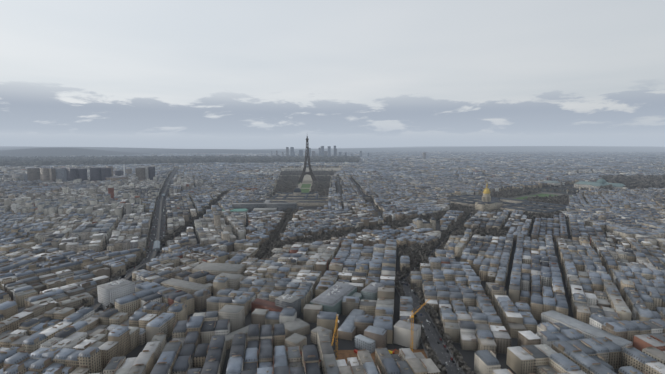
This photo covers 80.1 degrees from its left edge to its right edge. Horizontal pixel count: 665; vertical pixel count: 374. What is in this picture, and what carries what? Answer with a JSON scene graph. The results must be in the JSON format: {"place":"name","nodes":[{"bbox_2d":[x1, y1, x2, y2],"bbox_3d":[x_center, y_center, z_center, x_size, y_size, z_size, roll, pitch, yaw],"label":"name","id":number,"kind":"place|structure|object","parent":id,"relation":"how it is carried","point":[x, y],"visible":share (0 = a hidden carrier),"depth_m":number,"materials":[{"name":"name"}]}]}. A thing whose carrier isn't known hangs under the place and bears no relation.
{"place":"outdoors","nodes":[
{"label":"outdoors","id":0,"kind":"place"},
{"bbox_2d":[0,146,664,156],"bbox_3d":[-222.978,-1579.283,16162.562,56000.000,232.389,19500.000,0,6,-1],"label":"hills","id":1,"kind":"structure","parent":0,"point":[24,151],"depth_m":13039.22,"materials":[{"name":"grey"}]},
{"bbox_2d":[0,0,664,146],"label":"sky","id":2,"kind":"structure","parent":0,"point":[74,73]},
{"bbox_2d":[17,147,654,373],"bbox_3d":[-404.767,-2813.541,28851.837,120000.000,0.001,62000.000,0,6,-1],"label":"ground","id":3,"kind":"structure","parent":0,"point":[467,355],"depth_m":564.67,"materials":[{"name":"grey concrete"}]},
{"bbox_2d":[92,168,176,311],"bbox_3d":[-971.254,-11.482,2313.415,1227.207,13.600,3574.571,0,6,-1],"label":"metro viaduct","id":4,"kind":"object","parent":3,"relation":"on","point":[156,249],"visible":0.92,"depth_m":901.65,"materials":[{"name":"grey metal"}]},
{"bbox_2d":[11,152,425,183],"bbox_3d":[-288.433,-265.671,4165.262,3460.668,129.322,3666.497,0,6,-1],"label":"high-rise buildings","id":5,"kind":"structure","parent":3,"relation":"on","point":[73,173],"depth_m":2397.16,"materials":[{"name":"grey concrete"}]},
{"bbox_2d":[18,168,470,373],"bbox_3d":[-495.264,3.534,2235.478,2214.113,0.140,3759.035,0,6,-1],"label":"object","id":6,"kind":"object","parent":3,"relation":"on","point":[433,338],"visible":0.15,"depth_m":640.76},
{"bbox_2d":[88,170,470,371],"bbox_3d":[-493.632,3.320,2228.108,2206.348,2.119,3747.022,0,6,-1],"label":"cars","id":7,"kind":"object","parent":3,"relation":"on","point":[428,322],"visible":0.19,"depth_m":754.23,"materials":[{"name":"paint"}]},
{"bbox_2d":[298,136,316,182],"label":"lattice tower","id":8,"kind":"structure","parent":3,"relation":"on","point":[310,172],"depth_m":2554.56,"materials":[{"name":"brown metal"}]},
{"bbox_2d":[271,146,368,156],"bbox_3d":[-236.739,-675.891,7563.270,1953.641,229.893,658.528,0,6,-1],"label":"skyscrapers","id":9,"kind":"structure","parent":3,"relation":"on","point":[322,152],"depth_m":7530.69,"materials":[{"name":"grey concrete"}]},
{"bbox_2d":[0,150,664,373],"bbox_3d":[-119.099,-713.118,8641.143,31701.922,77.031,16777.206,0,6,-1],"label":"city buildings","id":10,"kind":"structure","parent":3,"relation":"on","point":[58,269],"depth_m":719.66,"materials":[{"name":"grey stone"}]},
{"bbox_2d":[0,155,664,373],"bbox_3d":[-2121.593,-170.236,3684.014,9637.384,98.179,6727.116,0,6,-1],"label":"trees","id":11,"kind":"object","parent":3,"relation":"on","point":[320,185],"visible":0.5,"depth_m":1585.12,"materials":[{"name":"green plant"}]},
{"bbox_2d":[97,262,632,367],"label":"buildings","id":12,"kind":"structure","parent":3,"relation":"on","point":[370,340],"depth_m":515.84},
{"bbox_2d":[174,164,583,266],"bbox_3d":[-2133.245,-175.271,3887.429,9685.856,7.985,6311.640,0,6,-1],"label":"lawn","id":13,"kind":"structure","parent":3,"relation":"on","point":[305,185],"depth_m":2094.33,"materials":[{"name":"green plant"}]},
{"bbox_2d":[407,298,429,351],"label":"tower crane","id":14,"kind":"object","parent":3,"relation":"on","point":[411,316],"visible":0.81,"depth_m":426.39,"materials":[{"name":"metal"}]},
{"bbox_2d":[221,167,625,230],"bbox_3d":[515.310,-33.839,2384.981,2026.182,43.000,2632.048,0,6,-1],"label":"large public buildings","id":15,"kind":"structure","parent":3,"relation":"on","point":[279,200],"depth_m":1518.17,"materials":[{"name":"beige stone"}]},
{"bbox_2d":[482,184,490,201],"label":"domed church","id":16,"kind":"structure","parent":15,"relation":"on","point":[486,196],"depth_m":1441.35,"materials":[{"name":"gold metal"}]},
{"bbox_2d":[597,178,605,182],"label":"grand palais dome","id":17,"kind":"structure","parent":15,"relation":"on","point":[601,180],"depth_m":2109.80,"materials":[{"name":"grey glass"}]},
{"bbox_2d":[337,349,427,363],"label":"construction site","id":18,"kind":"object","parent":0,"point":[344,354],"depth_m":456.23},
{"bbox_2d":[107,281,397,353],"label":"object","id":19,"kind":"object","parent":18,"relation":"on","point":[330,291],"visible":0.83,"depth_m":581.28,"materials":[{"name":"grey"}]},
{"bbox_2d":[331,314,338,357],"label":"tower crane","id":20,"kind":"object","parent":18,"relation":"on","point":[337,320],"visible":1,"depth_m":428.62,"materials":[{"name":"yellow metal"}]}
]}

